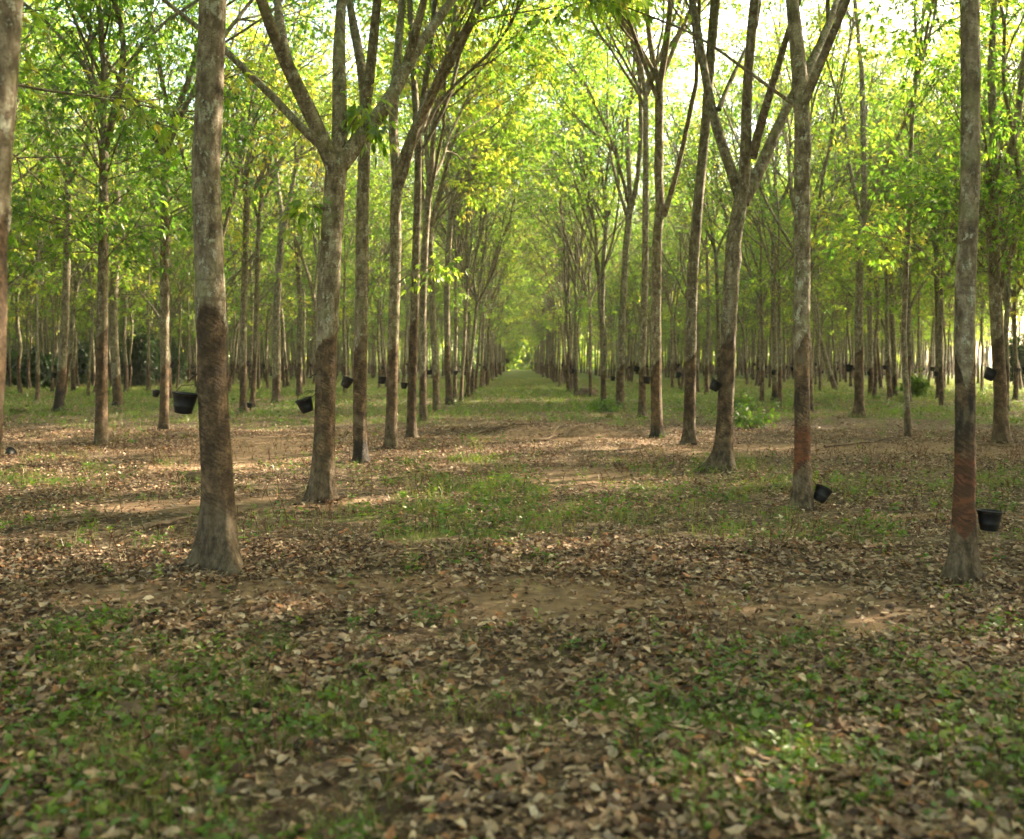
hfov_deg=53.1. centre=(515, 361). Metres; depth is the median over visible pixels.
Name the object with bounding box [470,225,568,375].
rubber tree
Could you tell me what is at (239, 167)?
rubber tree
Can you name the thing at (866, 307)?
rubber tree
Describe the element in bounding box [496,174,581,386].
rubber tree
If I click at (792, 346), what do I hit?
rubber tree
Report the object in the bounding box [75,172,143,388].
rubber tree
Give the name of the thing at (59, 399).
rubber tree
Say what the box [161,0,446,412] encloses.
rubber tree
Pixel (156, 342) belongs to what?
rubber tree
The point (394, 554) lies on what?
fallen branch
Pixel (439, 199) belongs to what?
rubber tree
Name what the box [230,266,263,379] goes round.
rubber tree
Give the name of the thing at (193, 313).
rubber tree
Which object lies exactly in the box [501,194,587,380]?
rubber tree
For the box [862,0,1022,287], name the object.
rubber tree
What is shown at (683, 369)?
rubber tree
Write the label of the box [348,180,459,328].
rubber tree
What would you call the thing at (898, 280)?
rubber tree
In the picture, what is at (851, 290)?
rubber tree
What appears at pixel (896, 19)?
sky
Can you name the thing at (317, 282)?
rubber tree
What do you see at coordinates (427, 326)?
rubber tree
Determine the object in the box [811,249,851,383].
rubber tree
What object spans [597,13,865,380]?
rubber tree
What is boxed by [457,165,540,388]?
rubber tree
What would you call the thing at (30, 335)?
rubber tree
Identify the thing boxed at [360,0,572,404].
rubber tree
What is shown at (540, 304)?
rubber tree
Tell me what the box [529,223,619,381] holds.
rubber tree
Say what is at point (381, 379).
tapping bucket
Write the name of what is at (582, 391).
earth clod
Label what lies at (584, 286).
rubber tree
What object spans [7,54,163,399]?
rubber tree
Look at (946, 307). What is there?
rubber tree
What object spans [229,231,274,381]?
rubber tree
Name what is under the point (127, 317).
rubber tree
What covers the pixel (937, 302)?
rubber tree
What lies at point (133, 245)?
rubber tree
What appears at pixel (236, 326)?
rubber tree
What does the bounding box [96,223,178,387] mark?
rubber tree
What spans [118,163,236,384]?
rubber tree
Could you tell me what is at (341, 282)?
rubber tree
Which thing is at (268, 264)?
rubber tree
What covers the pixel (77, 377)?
rubber tree
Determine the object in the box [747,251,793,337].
rubber tree
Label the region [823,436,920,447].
fallen branch
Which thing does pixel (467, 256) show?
rubber tree
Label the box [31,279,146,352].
rubber tree
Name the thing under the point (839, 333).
rubber tree
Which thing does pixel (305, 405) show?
tapping bucket
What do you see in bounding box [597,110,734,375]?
rubber tree
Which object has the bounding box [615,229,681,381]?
rubber tree
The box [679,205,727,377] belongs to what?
rubber tree
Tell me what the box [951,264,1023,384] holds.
rubber tree
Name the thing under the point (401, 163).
rubber tree
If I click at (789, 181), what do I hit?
rubber tree
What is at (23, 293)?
rubber tree
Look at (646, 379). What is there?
tapping bucket
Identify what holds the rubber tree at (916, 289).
on the ground at (324, 790)
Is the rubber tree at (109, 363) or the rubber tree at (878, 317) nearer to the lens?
the rubber tree at (878, 317)
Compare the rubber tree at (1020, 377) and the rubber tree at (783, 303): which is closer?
the rubber tree at (1020, 377)
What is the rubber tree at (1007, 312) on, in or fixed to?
on the ground at (324, 790)
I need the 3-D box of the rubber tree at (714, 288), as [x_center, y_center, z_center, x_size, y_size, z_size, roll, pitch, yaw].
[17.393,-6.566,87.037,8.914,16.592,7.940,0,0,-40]
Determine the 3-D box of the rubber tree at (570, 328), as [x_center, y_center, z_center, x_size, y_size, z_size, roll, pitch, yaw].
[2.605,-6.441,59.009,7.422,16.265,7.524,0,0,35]
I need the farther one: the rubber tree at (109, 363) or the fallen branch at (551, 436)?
the rubber tree at (109, 363)
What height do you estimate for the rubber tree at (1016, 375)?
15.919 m
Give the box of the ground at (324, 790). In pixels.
[0,364,1023,838]
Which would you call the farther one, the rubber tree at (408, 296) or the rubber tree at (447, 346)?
the rubber tree at (408, 296)
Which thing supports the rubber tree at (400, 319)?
on the ground at (324, 790)
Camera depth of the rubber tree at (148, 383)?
54.94 m
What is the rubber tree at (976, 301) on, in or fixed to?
on the ground at (324, 790)
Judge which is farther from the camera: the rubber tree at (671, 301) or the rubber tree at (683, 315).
the rubber tree at (683, 315)
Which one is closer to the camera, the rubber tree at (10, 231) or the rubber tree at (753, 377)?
the rubber tree at (10, 231)
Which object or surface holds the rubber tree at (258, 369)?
on the ground at (324, 790)
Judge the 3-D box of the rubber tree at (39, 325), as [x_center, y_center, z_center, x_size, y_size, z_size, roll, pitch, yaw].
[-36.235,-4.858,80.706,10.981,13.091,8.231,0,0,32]
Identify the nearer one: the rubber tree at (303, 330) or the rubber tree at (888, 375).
the rubber tree at (888, 375)
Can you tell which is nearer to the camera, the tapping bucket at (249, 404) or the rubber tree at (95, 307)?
the tapping bucket at (249, 404)
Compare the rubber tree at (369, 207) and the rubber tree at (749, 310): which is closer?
the rubber tree at (369, 207)
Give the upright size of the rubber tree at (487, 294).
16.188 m
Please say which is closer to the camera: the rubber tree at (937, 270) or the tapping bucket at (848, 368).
the tapping bucket at (848, 368)
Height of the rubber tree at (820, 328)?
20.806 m
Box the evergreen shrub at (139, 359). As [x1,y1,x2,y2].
[119,325,159,386]
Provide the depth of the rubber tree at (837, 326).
79.88 m
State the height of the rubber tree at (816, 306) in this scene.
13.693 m
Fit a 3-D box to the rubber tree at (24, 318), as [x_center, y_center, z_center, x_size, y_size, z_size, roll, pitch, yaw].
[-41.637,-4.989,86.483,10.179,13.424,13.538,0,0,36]
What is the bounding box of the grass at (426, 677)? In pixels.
[0,377,1023,838]
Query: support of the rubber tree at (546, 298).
on the ground at (324, 790)
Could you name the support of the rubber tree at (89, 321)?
on the ground at (324, 790)
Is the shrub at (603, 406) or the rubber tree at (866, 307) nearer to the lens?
the shrub at (603, 406)
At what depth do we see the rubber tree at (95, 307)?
69.18 m
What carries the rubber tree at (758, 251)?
on the ground at (324, 790)
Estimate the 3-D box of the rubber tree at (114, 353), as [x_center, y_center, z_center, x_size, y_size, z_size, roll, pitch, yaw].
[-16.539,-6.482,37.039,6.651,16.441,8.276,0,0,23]
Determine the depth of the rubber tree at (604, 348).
39.67 m
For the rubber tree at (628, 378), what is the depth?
82.59 m
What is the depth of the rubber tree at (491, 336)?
95.84 m
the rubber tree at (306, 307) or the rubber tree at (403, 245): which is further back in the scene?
the rubber tree at (306, 307)
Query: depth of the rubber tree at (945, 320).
82.88 m
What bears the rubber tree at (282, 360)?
on the ground at (324, 790)
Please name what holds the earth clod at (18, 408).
on the ground at (324, 790)
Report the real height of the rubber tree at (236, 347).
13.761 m
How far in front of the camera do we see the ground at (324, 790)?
7.50 m
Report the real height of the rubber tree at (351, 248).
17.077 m
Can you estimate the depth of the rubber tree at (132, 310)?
86.42 m
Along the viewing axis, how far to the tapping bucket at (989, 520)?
7.65 m
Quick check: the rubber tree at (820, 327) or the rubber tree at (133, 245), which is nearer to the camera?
the rubber tree at (133, 245)
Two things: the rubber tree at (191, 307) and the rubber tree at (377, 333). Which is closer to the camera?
the rubber tree at (377, 333)
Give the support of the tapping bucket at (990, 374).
hanging from the rubber tree at (993, 196)
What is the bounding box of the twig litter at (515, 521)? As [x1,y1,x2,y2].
[1,401,1023,776]
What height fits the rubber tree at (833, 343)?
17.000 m
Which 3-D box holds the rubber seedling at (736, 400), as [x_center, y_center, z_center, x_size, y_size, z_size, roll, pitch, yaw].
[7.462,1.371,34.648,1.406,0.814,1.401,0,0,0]
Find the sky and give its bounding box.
[25,0,1023,363]
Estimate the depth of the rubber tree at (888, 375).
43.02 m
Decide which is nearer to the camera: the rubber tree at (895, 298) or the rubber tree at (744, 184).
the rubber tree at (744, 184)
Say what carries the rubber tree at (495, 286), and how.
on the ground at (324, 790)
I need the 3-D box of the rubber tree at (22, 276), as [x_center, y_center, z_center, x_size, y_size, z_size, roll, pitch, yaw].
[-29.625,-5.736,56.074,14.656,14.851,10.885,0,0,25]
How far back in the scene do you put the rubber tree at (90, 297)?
72.45 m
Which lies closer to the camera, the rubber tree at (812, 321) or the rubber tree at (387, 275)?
the rubber tree at (387, 275)
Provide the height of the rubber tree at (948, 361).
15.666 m
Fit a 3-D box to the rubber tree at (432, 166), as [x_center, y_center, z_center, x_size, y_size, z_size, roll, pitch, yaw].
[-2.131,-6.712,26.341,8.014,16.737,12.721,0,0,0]
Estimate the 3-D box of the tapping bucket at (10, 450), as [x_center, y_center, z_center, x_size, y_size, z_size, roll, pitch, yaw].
[-8.442,1.557,17.102,0.181,0.286,0.222,12,30,-5]
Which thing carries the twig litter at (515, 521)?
on the ground at (324, 790)
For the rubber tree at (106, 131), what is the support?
on the ground at (324, 790)
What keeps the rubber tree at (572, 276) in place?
on the ground at (324, 790)
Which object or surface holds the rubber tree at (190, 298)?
on the ground at (324, 790)
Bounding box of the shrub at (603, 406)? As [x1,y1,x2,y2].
[587,397,623,412]
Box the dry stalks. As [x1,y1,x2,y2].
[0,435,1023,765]
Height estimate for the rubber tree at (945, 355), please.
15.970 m
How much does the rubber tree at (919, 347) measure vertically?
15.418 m
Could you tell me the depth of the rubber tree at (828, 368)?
59.31 m
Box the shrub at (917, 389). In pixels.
[895,368,935,396]
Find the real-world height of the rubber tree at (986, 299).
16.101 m
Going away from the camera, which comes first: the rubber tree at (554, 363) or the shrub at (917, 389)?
the shrub at (917, 389)
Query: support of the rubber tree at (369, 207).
on the ground at (324, 790)
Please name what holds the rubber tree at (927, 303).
on the ground at (324, 790)
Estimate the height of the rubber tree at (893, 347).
16.326 m
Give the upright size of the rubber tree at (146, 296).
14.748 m
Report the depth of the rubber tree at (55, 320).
74.06 m
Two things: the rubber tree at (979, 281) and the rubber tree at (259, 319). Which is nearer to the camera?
the rubber tree at (979, 281)
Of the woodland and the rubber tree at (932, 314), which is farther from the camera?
the woodland
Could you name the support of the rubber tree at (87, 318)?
on the ground at (324, 790)
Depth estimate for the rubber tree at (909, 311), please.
41.49 m
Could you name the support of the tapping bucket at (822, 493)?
hanging from the rubber tree at (805, 78)
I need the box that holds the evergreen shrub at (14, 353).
[5,346,22,385]
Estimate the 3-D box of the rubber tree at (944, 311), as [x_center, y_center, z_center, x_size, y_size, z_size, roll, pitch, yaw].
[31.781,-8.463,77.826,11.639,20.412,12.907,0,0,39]
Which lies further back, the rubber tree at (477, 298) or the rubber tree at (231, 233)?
the rubber tree at (231, 233)
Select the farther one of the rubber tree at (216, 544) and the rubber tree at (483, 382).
the rubber tree at (483, 382)
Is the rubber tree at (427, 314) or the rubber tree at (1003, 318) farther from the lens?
the rubber tree at (427, 314)
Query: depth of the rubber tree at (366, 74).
16.16 m
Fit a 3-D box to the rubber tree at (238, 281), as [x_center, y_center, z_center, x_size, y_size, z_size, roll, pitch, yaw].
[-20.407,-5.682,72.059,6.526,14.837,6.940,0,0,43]
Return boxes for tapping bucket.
[4,447,16,455]
[152,387,159,396]
[172,384,197,413]
[244,400,252,407]
[295,390,314,413]
[341,374,352,388]
[378,373,386,383]
[401,382,407,388]
[634,364,639,371]
[643,374,651,383]
[676,369,682,377]
[709,376,729,391]
[812,478,832,502]
[845,362,854,371]
[976,501,1003,531]
[983,365,997,380]
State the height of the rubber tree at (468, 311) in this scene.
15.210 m
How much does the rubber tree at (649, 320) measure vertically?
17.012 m
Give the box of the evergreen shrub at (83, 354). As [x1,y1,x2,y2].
[70,341,95,383]
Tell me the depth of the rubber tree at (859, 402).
29.62 m
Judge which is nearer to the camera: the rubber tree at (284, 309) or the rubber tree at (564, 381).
the rubber tree at (564, 381)
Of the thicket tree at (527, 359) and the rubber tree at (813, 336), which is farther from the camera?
the thicket tree at (527, 359)
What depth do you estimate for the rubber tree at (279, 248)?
39.87 m
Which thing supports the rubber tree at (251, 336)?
on the ground at (324, 790)
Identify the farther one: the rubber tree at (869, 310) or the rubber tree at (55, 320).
the rubber tree at (55, 320)
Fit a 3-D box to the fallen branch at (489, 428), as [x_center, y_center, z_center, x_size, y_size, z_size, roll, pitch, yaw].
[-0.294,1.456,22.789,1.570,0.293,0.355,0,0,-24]
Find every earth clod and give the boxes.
[9,407,26,412]
[94,700,168,720]
[184,471,200,481]
[575,387,598,396]
[605,413,615,417]
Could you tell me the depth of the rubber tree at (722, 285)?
77.48 m
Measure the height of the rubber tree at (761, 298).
14.744 m
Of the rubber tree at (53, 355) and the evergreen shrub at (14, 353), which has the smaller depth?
the rubber tree at (53, 355)
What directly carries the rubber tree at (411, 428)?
on the ground at (324, 790)
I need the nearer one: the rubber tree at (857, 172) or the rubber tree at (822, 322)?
the rubber tree at (857, 172)
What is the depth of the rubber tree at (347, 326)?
86.01 m
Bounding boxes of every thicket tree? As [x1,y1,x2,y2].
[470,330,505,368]
[498,328,530,370]
[517,324,556,369]
[543,336,561,367]
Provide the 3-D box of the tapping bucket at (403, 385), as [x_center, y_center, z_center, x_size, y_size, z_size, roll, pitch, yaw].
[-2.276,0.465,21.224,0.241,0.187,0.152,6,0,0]
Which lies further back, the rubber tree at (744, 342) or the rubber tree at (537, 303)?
the rubber tree at (537, 303)
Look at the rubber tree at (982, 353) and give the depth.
55.60 m
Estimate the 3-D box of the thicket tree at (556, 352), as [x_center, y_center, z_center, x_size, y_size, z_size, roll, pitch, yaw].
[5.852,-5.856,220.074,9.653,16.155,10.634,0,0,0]
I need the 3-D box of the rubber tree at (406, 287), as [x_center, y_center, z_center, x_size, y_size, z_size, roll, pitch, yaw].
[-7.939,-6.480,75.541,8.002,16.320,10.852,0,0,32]
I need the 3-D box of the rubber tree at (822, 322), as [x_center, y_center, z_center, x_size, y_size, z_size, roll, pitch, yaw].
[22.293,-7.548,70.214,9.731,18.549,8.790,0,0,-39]
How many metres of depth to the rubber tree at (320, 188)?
43.27 m
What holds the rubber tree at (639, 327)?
on the ground at (324, 790)
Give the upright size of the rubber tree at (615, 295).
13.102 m
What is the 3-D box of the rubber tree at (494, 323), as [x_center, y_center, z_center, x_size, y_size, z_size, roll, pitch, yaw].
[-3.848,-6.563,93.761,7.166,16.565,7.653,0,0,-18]
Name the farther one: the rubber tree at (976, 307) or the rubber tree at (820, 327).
the rubber tree at (820, 327)
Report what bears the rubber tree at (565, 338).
on the ground at (324, 790)
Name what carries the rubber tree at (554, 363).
on the ground at (324, 790)
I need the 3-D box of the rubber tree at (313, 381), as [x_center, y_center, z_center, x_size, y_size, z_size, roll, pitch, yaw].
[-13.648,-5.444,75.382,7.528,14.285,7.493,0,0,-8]
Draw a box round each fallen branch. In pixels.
[55,506,127,525]
[142,511,197,528]
[222,600,234,625]
[367,540,424,561]
[472,421,537,434]
[533,422,598,441]
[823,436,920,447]
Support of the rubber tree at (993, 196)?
on the ground at (324, 790)
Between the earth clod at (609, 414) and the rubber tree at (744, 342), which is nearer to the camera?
the earth clod at (609, 414)
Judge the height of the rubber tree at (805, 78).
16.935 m
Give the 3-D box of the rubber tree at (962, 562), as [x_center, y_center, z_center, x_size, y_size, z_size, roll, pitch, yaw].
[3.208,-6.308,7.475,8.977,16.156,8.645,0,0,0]
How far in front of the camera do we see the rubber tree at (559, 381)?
64.76 m
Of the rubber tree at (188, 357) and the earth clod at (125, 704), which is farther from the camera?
the rubber tree at (188, 357)
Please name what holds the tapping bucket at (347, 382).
hanging from the rubber tree at (366, 74)
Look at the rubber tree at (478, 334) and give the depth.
86.38 m
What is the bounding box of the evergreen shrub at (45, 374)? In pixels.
[11,346,70,388]
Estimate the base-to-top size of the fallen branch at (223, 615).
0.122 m
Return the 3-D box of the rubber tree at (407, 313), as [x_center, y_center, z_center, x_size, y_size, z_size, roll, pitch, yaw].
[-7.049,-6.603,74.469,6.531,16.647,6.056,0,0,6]
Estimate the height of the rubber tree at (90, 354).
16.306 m
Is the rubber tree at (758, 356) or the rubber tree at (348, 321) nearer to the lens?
the rubber tree at (758, 356)
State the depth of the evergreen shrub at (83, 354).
73.13 m
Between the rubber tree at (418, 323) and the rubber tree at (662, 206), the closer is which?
the rubber tree at (662, 206)
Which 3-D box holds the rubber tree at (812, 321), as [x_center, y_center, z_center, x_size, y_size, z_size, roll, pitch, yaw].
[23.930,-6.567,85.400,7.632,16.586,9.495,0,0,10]
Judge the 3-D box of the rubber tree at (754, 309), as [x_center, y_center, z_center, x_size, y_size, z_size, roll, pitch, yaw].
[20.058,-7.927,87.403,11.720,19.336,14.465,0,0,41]
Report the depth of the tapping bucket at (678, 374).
54.62 m
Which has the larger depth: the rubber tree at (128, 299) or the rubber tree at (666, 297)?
the rubber tree at (128, 299)
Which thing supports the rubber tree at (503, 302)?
on the ground at (324, 790)
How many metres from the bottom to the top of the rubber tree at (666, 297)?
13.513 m
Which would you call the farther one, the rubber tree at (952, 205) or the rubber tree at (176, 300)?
the rubber tree at (176, 300)
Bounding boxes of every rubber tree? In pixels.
[0,0,23,463]
[4,117,52,394]
[7,0,196,410]
[7,0,300,444]
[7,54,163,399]
[7,76,92,392]
[7,122,62,301]
[7,203,96,318]
[7,233,53,389]
[7,262,25,386]
[7,270,40,353]
[7,278,49,377]
[10,144,192,387]
[10,264,83,356]
[10,271,119,352]
[11,172,75,353]
[11,279,27,350]
[12,109,172,395]
[16,1,194,406]
[16,59,190,397]
[16,85,193,398]
[17,131,97,391]
[18,172,62,360]
[19,121,68,388]
[23,0,394,430]
[24,182,113,358]
[25,118,133,390]
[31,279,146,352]
[46,196,88,386]
[49,246,135,336]
[52,0,357,282]
[54,127,191,392]
[60,151,118,324]
[66,144,141,384]
[68,292,88,379]
[73,42,193,391]
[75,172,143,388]
[77,284,121,345]
[79,262,184,380]
[84,271,152,334]
[85,290,95,340]
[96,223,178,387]
[108,282,183,340]
[109,115,192,387]
[110,191,242,385]
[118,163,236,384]
[118,272,155,334]
[120,215,193,333]
[121,0,941,502]
[121,81,224,391]
[125,0,404,407]
[132,267,240,378]
[135,133,264,389]
[135,142,284,330]
[136,169,194,382]
[138,114,286,386]
[144,176,351,388]
[145,37,449,392]
[145,70,286,390]
[145,275,170,353]
[150,206,193,383]
[151,6,411,402]
[152,207,237,307]
[156,134,279,316]
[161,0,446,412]
[170,87,422,324]
[170,267,231,342]
[172,269,238,342]
[179,0,245,577]
[182,310,195,379]
[183,36,387,395]
[183,112,322,387]
[188,66,293,386]
[188,111,349,386]
[190,21,363,337]
[220,141,299,389]
[223,132,410,392]
[225,245,254,319]
[228,222,291,384]
[228,237,292,362]
[228,276,239,334]
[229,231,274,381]
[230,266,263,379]
[231,237,316,380]
[232,216,286,330]
[241,163,348,384]
[253,204,272,381]
[259,259,316,363]
[273,208,354,331]
[282,70,409,326]
[283,245,354,341]
[285,241,354,334]
[286,236,311,378]
[287,239,439,337]
[288,238,354,383]
[293,91,403,393]
[299,43,445,311]
[303,0,584,420]
[307,25,460,318]
[308,251,354,380]
[311,229,383,378]
[312,199,410,386]
[313,153,390,320]
[317,157,413,387]
[319,186,410,374]
[331,47,580,396]
[340,248,402,375]
[341,95,413,322]
[342,219,378,376]
[346,0,380,463]
[346,0,568,437]
[346,0,623,410]
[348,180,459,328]
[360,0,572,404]
[365,0,626,448]
[369,192,411,382]
[375,254,428,366]
[376,64,522,394]
[376,182,444,381]
[377,195,444,382]
[380,9,582,401]
[381,155,551,388]
[386,181,444,381]
[386,245,450,334]
[401,241,516,336]
[405,79,568,392]
[406,93,508,394]
[407,86,522,399]
[410,163,556,385]
[411,117,507,385]
[412,161,553,387]
[418,241,444,378]
[437,183,546,380]
[440,215,521,332]
[451,255,508,380]
[451,270,511,377]
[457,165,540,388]
[457,215,538,383]
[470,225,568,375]
[475,212,530,383]
[482,2,707,402]
[484,249,519,372]
[491,159,610,383]
[493,0,700,437]
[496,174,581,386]
[499,0,729,409]
[499,73,686,396]
[499,247,588,367]
[500,90,671,387]
[501,115,621,388]
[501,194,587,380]
[503,125,641,384]
[504,91,636,391]
[508,153,603,384]
[510,218,557,378]
[512,0,813,418]
[512,113,604,394]
[512,263,584,344]
[518,208,600,381]
[518,246,591,342]
[524,219,617,381]
[527,212,608,360]
[528,0,850,510]
[529,1,690,397]
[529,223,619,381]
[533,171,615,386]
[553,191,621,376]
[579,225,703,383]
[585,244,635,363]
[586,28,763,394]
[586,47,769,387]
[590,209,673,380]
[595,166,723,330]
[597,4,769,318]
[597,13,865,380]
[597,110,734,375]
[597,167,728,339]
[598,175,709,388]
[600,232,719,363]
[606,222,652,341]
[607,216,676,358]
[607,217,698,380]
[612,228,672,380]
[614,161,756,384]
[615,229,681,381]
[621,160,758,380]
[633,126,724,392]
[649,31,951,402]
[649,162,754,390]
[654,0,960,410]
[663,0,960,405]
[664,271,720,341]
[670,205,755,340]
[675,0,903,408]
[677,216,741,333]
[679,0,719,444]
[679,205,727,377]
[682,205,729,379]
[688,0,954,472]
[699,236,723,339]
[701,134,860,323]
[702,190,792,385]
[708,137,839,385]
[709,229,884,343]
[711,138,920,386]
[713,123,814,333]
[713,173,786,378]
[713,231,793,334]
[717,228,788,339]
[718,119,833,386]
[723,4,882,399]
[737,275,765,379]
[738,0,1023,404]
[738,118,874,389]
[741,120,910,388]
[743,141,866,382]
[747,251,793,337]
[752,54,1005,395]
[754,129,832,381]
[755,0,1023,417]
[760,149,854,392]
[762,53,1018,400]
[764,252,874,346]
[768,0,1023,410]
[768,238,832,345]
[770,160,895,384]
[781,210,883,381]
[783,118,873,390]
[784,212,838,359]
[785,304,793,378]
[786,77,1023,312]
[786,268,884,338]
[791,10,1002,391]
[810,144,872,374]
[810,171,878,386]
[811,0,1023,436]
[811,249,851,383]
[814,180,896,386]
[815,22,1022,400]
[817,59,938,397]
[820,62,940,393]
[823,279,837,381]
[825,182,947,381]
[826,285,898,342]
[831,284,884,338]
[841,183,933,330]
[850,236,977,368]
[856,0,1023,443]
[859,0,1012,398]
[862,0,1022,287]
[869,24,1006,313]
[879,47,1023,399]
[879,223,933,384]
[879,237,929,379]
[894,153,941,384]
[894,243,953,384]
[896,217,1004,340]
[899,216,989,325]
[901,227,1023,386]
[910,206,953,383]
[911,274,976,361]
[911,282,930,373]
[913,226,985,388]
[913,257,953,336]
[921,281,953,336]
[925,259,981,384]
[932,224,1023,388]
[937,0,984,584]
[940,261,1023,330]
[944,258,986,332]
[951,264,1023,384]
[953,282,1020,383]
[975,71,1017,391]
[975,277,1023,339]
[976,162,1021,328]
[1009,292,1023,336]
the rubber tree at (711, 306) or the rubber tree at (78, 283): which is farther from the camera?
the rubber tree at (711, 306)
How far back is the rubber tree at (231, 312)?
86.62 m
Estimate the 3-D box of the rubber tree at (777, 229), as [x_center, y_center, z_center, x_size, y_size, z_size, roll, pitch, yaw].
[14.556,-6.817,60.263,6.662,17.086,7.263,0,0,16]
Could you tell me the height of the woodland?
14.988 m
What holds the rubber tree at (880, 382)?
on the ground at (324, 790)
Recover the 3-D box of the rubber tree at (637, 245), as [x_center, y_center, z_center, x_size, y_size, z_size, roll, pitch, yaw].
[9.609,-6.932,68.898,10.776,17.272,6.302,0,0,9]
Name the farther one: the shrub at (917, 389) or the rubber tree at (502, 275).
the rubber tree at (502, 275)
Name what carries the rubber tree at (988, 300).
on the ground at (324, 790)
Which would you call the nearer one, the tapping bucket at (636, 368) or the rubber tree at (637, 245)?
the tapping bucket at (636, 368)
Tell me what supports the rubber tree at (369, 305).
on the ground at (324, 790)
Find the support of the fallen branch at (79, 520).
on the ground at (324, 790)
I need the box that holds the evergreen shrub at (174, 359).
[153,337,188,384]
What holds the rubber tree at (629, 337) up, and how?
on the ground at (324, 790)
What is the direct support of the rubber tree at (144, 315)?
on the ground at (324, 790)
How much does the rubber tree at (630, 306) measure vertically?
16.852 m
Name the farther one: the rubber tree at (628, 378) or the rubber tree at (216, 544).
the rubber tree at (628, 378)
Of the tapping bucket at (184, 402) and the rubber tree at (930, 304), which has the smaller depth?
the tapping bucket at (184, 402)
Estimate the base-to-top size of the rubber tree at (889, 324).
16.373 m
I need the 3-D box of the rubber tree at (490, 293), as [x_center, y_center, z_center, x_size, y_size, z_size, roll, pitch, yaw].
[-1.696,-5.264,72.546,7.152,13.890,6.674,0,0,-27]
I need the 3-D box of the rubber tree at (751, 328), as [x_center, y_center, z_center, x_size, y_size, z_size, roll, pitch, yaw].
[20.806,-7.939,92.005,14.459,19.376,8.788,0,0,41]
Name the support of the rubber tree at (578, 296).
on the ground at (324, 790)
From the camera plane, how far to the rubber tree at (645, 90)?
28.82 m
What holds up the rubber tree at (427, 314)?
on the ground at (324, 790)
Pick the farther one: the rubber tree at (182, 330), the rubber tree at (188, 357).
the rubber tree at (182, 330)
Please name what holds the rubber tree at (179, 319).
on the ground at (324, 790)
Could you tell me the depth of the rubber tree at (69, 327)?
85.22 m
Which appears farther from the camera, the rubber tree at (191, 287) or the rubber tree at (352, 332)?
the rubber tree at (352, 332)
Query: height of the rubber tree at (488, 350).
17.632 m
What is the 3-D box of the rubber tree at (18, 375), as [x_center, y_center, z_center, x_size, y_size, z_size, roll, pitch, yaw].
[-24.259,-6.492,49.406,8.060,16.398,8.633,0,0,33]
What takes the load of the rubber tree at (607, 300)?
on the ground at (324, 790)
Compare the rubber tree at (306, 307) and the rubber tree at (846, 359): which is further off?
the rubber tree at (306, 307)
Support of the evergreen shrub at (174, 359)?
on the ground at (324, 790)
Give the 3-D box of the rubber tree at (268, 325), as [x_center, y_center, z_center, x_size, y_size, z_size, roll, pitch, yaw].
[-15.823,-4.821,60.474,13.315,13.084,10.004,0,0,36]
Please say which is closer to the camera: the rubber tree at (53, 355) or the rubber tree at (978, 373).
the rubber tree at (53, 355)
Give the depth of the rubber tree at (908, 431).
22.08 m
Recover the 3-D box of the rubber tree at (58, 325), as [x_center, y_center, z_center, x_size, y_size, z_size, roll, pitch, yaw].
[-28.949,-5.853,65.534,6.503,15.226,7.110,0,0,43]
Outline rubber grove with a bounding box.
[6,0,1023,379]
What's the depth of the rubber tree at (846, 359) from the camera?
78.03 m
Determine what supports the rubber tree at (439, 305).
on the ground at (324, 790)
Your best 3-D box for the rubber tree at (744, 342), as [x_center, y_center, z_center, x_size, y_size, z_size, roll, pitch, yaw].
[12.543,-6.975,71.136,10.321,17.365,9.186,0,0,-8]
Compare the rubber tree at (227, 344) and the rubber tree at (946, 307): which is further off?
the rubber tree at (946, 307)
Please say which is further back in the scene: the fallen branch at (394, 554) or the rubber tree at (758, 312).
the rubber tree at (758, 312)
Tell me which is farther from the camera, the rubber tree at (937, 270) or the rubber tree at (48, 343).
the rubber tree at (48, 343)
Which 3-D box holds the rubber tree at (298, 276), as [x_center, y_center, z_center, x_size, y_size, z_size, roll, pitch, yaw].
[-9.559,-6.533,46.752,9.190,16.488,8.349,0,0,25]
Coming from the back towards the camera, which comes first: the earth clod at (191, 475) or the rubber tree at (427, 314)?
the rubber tree at (427, 314)
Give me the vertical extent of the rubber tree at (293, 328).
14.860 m
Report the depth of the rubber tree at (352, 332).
93.55 m
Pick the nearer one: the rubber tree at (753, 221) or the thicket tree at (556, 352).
the rubber tree at (753, 221)
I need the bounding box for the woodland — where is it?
[50,325,927,368]
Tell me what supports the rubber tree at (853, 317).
on the ground at (324, 790)
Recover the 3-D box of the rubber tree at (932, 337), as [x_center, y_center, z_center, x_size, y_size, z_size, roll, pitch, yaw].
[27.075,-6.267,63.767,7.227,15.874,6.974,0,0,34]
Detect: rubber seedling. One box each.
[715,390,755,408]
[733,393,780,428]
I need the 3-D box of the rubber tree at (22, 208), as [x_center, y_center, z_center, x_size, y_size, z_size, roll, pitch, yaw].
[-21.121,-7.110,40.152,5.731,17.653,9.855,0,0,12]
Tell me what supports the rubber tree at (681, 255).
on the ground at (324, 790)
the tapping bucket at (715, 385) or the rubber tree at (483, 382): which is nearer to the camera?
the tapping bucket at (715, 385)
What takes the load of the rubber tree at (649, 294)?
on the ground at (324, 790)
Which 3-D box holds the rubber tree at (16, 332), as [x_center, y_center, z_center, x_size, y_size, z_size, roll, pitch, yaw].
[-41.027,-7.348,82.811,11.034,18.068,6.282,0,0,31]

